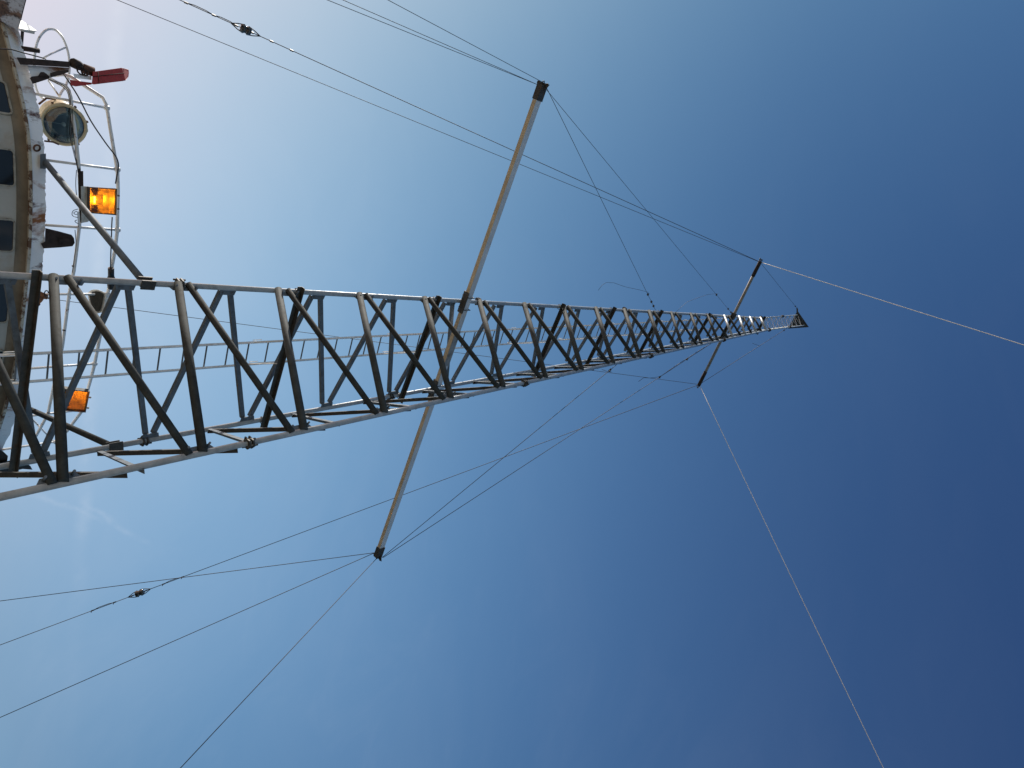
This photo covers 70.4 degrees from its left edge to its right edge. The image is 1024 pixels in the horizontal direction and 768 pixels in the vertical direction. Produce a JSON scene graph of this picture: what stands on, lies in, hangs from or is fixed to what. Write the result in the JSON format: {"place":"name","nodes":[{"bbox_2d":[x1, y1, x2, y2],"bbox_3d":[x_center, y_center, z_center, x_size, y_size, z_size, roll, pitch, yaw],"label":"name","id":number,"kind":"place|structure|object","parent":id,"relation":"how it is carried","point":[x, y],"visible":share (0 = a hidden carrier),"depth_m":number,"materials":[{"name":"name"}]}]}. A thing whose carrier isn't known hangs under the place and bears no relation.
{"place":"outdoors","nodes":[
{"label":"outdoors","id":0,"kind":"place"},
{"bbox_2d":[0,0,1023,767],"label":"sky","id":1,"kind":"structure","parent":0,"point":[624,597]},
{"bbox_3d":[-6.115,-0.539,0.068,61.070,3.400,12.805,0,-84,37],"label":"ship hull","id":2,"kind":"object","parent":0,"visible":0},
{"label":"deck","id":3,"kind":"structure","parent":2,"relation":"on","visible":0},
{"bbox_2d":[0,0,74,471],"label":"wheelhouse","id":4,"kind":"object","parent":3,"relation":"on","point":[24,241],"visible":0.81,"depth_m":9.08,"materials":[{"name":"white paint"}]},
{"bbox_2d":[0,349,4,361],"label":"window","id":5,"kind":"structure","parent":4,"relation":"in","point":[1,350],"depth_m":9.76,"materials":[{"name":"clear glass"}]},
{"bbox_2d":[0,284,8,323],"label":"window","id":6,"kind":"structure","parent":4,"relation":"in","point":[4,317],"depth_m":9.45,"materials":[{"name":"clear glass"}]},
{"bbox_2d":[0,80,12,115],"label":"window","id":7,"kind":"structure","parent":4,"relation":"in","point":[5,103],"depth_m":8.88,"materials":[{"name":"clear glass"}]},
{"bbox_2d":[0,147,15,186],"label":"window","id":8,"kind":"structure","parent":4,"relation":"in","point":[7,156],"depth_m":8.88,"materials":[{"name":"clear glass"}]},
{"bbox_2d":[0,218,15,252],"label":"window","id":9,"kind":"structure","parent":4,"relation":"in","point":[7,225],"depth_m":9.09,"materials":[{"name":"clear glass"}]},
{"bbox_2d":[21,31,39,52],"bbox_3d":[-6.247,-4.376,9.297,0.452,0.216,0.118,53,-58,20],"label":"corner post","id":10,"kind":"object","parent":4,"relation":"on","point":[31,49],"visible":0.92,"depth_m":9.24,"materials":[{"name":"black metal"}]},
{"bbox_2d":[19,21,35,33],"bbox_3d":[-6.301,-4.605,9.415,0.102,0.269,0.217,-46,-111,31],"label":"lamp shade","id":11,"kind":"object","parent":10,"relation":"attached to","point":[25,27],"visible":0.88,"depth_m":9.40,"materials":[{"name":"white metal"}]},
{"bbox_2d":[2,73,120,450],"bbox_3d":[-6.363,-1.313,10.243,0.973,0.961,5.732,32,-66,30],"label":"roof railing","id":12,"kind":"object","parent":4,"relation":"on","point":[116,229],"visible":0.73,"depth_m":9.76,"materials":[{"name":"white metal"}]},
{"bbox_2d":[33,28,70,100],"bbox_3d":[-6.121,-4.250,9.627,0.048,0.568,1.208,-25,-99,36],"label":"hoop rail","id":13,"kind":"object","parent":12,"relation":"attached to","point":[56,51],"visible":0.81,"depth_m":9.67,"materials":[{"name":"white metal"}]},
{"bbox_2d":[17,57,94,83],"bbox_3d":[-5.817,-3.974,9.299,0.158,0.937,0.509,-14,-93,37],"label":"davit bracket","id":14,"kind":"object","parent":12,"relation":"attached to","point":[42,70],"visible":0.99,"depth_m":9.21,"materials":[{"name":"black metal"}]},
{"bbox_2d":[0,48,45,58],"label":"power cable","id":15,"kind":"object","parent":14,"relation":"attached to","point":[21,52],"visible":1,"depth_m":8.93,"materials":[{"name":"black rubber"}]},
{"bbox_2d":[63,74,118,183],"bbox_3d":[-5.521,-3.381,9.559,0.134,0.514,1.420,-8,-89,37],"label":"power cable","id":16,"kind":"object","parent":14,"relation":"attached to","point":[95,127],"visible":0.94,"depth_m":9.52,"materials":[{"name":"black rubber"}]},
{"bbox_2d":[38,97,88,145],"bbox_3d":[-5.898,-3.407,9.464,0.520,0.570,0.590,15,-76,35],"label":"searchlight","id":17,"kind":"object","parent":12,"relation":"attached to","point":[54,115],"visible":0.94,"depth_m":9.42,"materials":[{"name":"beige paint"}]},
{"bbox_2d":[48,79,78,330],"bbox_3d":[-5.888,-2.262,9.570,0.451,0.259,3.280,18,-74,34],"label":"cable bundle","id":18,"kind":"object","parent":12,"relation":"attached to","point":[74,151],"visible":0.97,"depth_m":9.33,"materials":[{"name":"black rubber"}]},
{"bbox_2d":[64,386,90,412],"bbox_3d":[-6.596,0.218,10.872,0.178,0.496,0.621,49,-59,22],"label":"floodlight","id":19,"kind":"object","parent":12,"relation":"attached to","point":[78,402],"visible":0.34,"depth_m":10.91,"materials":[{"name":"glass"}]},
{"bbox_2d":[77,169,82,226],"bbox_3d":[-5.651,-2.432,9.488,0.046,0.090,0.754,18,-74,34],"label":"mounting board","id":20,"kind":"object","parent":12,"relation":"attached to","point":[80,178],"visible":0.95,"depth_m":9.45,"materials":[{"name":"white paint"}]},
{"bbox_2d":[88,289,105,312],"bbox_3d":[-5.834,-1.166,10.245,0.317,0.243,0.338,0,-84,37],"label":"bulkhead lamp","id":21,"kind":"object","parent":12,"relation":"attached to","point":[97,300],"visible":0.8,"depth_m":10.15,"materials":[{"name":"grey glass"}]},
{"bbox_2d":[70,68,128,86],"bbox_3d":[-5.517,-4.159,9.766,0.173,0.904,0.548,-29,-102,36],"label":"red housing","id":22,"kind":"object","parent":12,"relation":"attached to","point":[111,75],"visible":0.98,"depth_m":9.70,"materials":[{"name":"paint"}]},
{"bbox_2d":[81,186,119,222],"bbox_3d":[-5.518,-2.379,9.677,0.201,0.454,0.507,20,-73,34],"label":"floodlight","id":23,"kind":"object","parent":12,"relation":"attached to","point":[98,200],"visible":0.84,"depth_m":9.61,"materials":[{"name":"glass"}]},
{"bbox_2d":[107,267,114,289],"bbox_3d":[-5.629,-1.479,10.185,0.104,0.128,0.335,32,-66,30],"label":"black fitting","id":24,"kind":"object","parent":12,"relation":"hanging from","point":[110,275],"visible":0.66,"depth_m":10.13,"materials":[{"name":"rubber"}]},
{"bbox_2d":[110,217,112,268],"bbox_3d":[-5.504,-1.933,9.969,0.031,0.049,0.725,26,-69,32],"label":"power cable","id":25,"kind":"object","parent":24,"relation":"attached to","point":[111,236],"visible":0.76,"depth_m":9.97,"materials":[{"name":"black rubber"}]},
{"bbox_2d":[0,270,807,500],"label":"lattice mast","id":26,"kind":"object","parent":3,"relation":"on","point":[62,475],"visible":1,"depth_m":8.31,"materials":[{"name":"metal"}]},
{"bbox_2d":[31,407,123,450],"bbox_3d":[-5.677,0.488,9.095,3.635,0.420,0.104,7,-80,36],"label":"mast strut","id":27,"kind":"object","parent":26,"relation":"attached to","point":[116,445],"visible":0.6,"depth_m":8.38,"materials":[{"name":"metal"}]},
{"bbox_2d":[43,160,156,289],"bbox_3d":[-4.749,-1.882,8.158,3.341,0.392,0.105,37,-64,28],"label":"mast strut","id":28,"kind":"object","parent":26,"relation":"attached to","point":[147,283],"visible":0.9,"depth_m":7.88,"materials":[{"name":"metal"}]},
{"bbox_2d":[0,318,723,384],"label":"ladder","id":29,"kind":"object","parent":26,"relation":"attached to","point":[48,353],"visible":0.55,"depth_m":9.39,"materials":[{"name":"metal"}]},
{"bbox_2d":[373,80,548,560],"bbox_3d":[-0.970,-0.547,11.367,0.220,0.318,8.264,33,-66,29],"label":"spreader arm","id":30,"kind":"object","parent":26,"relation":"attached to","point":[537,100],"visible":1,"depth_m":11.01},
{"bbox_2d":[1,553,370,600],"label":"stay wire","id":31,"kind":"object","parent":30,"relation":"attached to","point":[184,577],"visible":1,"depth_m":12.56,"materials":[{"name":"metal"}]},
{"bbox_2d":[0,553,373,717],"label":"stay wire","id":32,"kind":"object","parent":30,"relation":"attached to","point":[184,636],"visible":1,"depth_m":12.06,"materials":[{"name":"metal"}]},
{"bbox_2d":[180,559,375,767],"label":"stay wire","id":33,"kind":"object","parent":30,"relation":"attached to","point":[272,669],"visible":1,"depth_m":10.28,"materials":[{"name":"metal"}]},
{"bbox_2d":[328,0,536,84],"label":"stay wire","id":34,"kind":"object","parent":30,"relation":"attached to","point":[428,40],"visible":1,"depth_m":8.96,"materials":[{"name":"metal"}]},
{"bbox_2d":[343,0,535,83],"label":"stay wire","id":35,"kind":"object","parent":30,"relation":"attached to","point":[433,39],"visible":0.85,"depth_m":9.17,"materials":[{"name":"metal"}]},
{"bbox_2d":[388,0,541,81],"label":"stay wire","id":36,"kind":"object","parent":30,"relation":"attached to","point":[462,39],"visible":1,"depth_m":9.00,"materials":[{"name":"metal"}]},
{"bbox_2d":[382,365,615,557],"bbox_3d":[-0.111,1.330,13.241,0.073,3.833,4.180,46,-60,23],"label":"stay wire","id":37,"kind":"object","parent":30,"relation":"attached to","point":[610,369],"visible":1,"depth_m":13.23,"materials":[{"name":"metal"}]},
{"bbox_2d":[547,89,655,310],"bbox_3d":[1.854,-2.873,13.275,0.139,6.690,3.554,33,-66,30],"label":"stay wire","id":38,"kind":"object","parent":30,"relation":"attached to","point":[605,208],"visible":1,"depth_m":12.75,"materials":[{"name":"metal"}]},
{"bbox_2d":[383,344,709,557],"bbox_3d":[1.391,0.993,15.439,0.089,9.089,4.133,43,-61,25],"label":"stay wire","id":39,"kind":"object","parent":26,"relation":"attached to","point":[556,444],"visible":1,"depth_m":15.11,"materials":[{"name":"metal"}]},
{"bbox_2d":[697,258,762,387],"bbox_3d":[6.055,-1.645,20.271,0.110,0.346,3.994,33,-66,29],"label":"spreader arm","id":40,"kind":"object","parent":26,"relation":"attached to","point":[733,314],"visible":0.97,"depth_m":20.11},
{"bbox_2d":[0,385,696,644],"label":"stay wire","id":41,"kind":"object","parent":40,"relation":"attached to","point":[141,592],"visible":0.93,"depth_m":16.93,"materials":[{"name":"metal"}]},
{"bbox_2d":[48,298,692,383],"bbox_3d":[-2.248,-0.859,16.878,8.081,15.377,0.010,28,-68,31],"label":"stay wire","id":42,"kind":"object","parent":40,"relation":"attached to","point":[359,339],"visible":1,"depth_m":16.00,"materials":[{"name":"metal"}]},
{"bbox_2d":[118,0,758,261],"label":"stay wire","id":43,"kind":"object","parent":40,"relation":"attached to","point":[409,119],"visible":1,"depth_m":13.88,"materials":[{"name":"metal"}]},
{"bbox_2d":[180,0,756,260],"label":"stay wire","id":44,"kind":"object","parent":40,"relation":"attached to","point":[245,29],"visible":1,"depth_m":12.80,"materials":[{"name":"metal"}]},
{"bbox_2d":[544,87,731,312],"bbox_3d":[3.415,-2.954,15.180,0.181,11.722,3.753,31,-67,30],"label":"stay wire","id":45,"kind":"object","parent":40,"relation":"attached to","point":[641,204],"visible":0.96,"depth_m":13.39,"materials":[{"name":"metal"}]},
{"bbox_2d":[700,387,882,766],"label":"aerial rope","id":46,"kind":"object","parent":40,"relation":"attached to","point":[796,588],"visible":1,"depth_m":17.63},
{"bbox_2d":[761,262,1022,344],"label":"aerial rope","id":47,"kind":"object","parent":40,"relation":"attached to","point":[897,305],"visible":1,"depth_m":17.12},
{"bbox_2d":[702,328,786,382],"bbox_3d":[7.223,-0.949,22.390,0.120,4.754,1.852,45,-60,24],"label":"stay wire","id":48,"kind":"object","parent":26,"relation":"attached to","point":[747,353],"visible":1,"depth_m":22.39,"materials":[{"name":"metal"}]}
]}

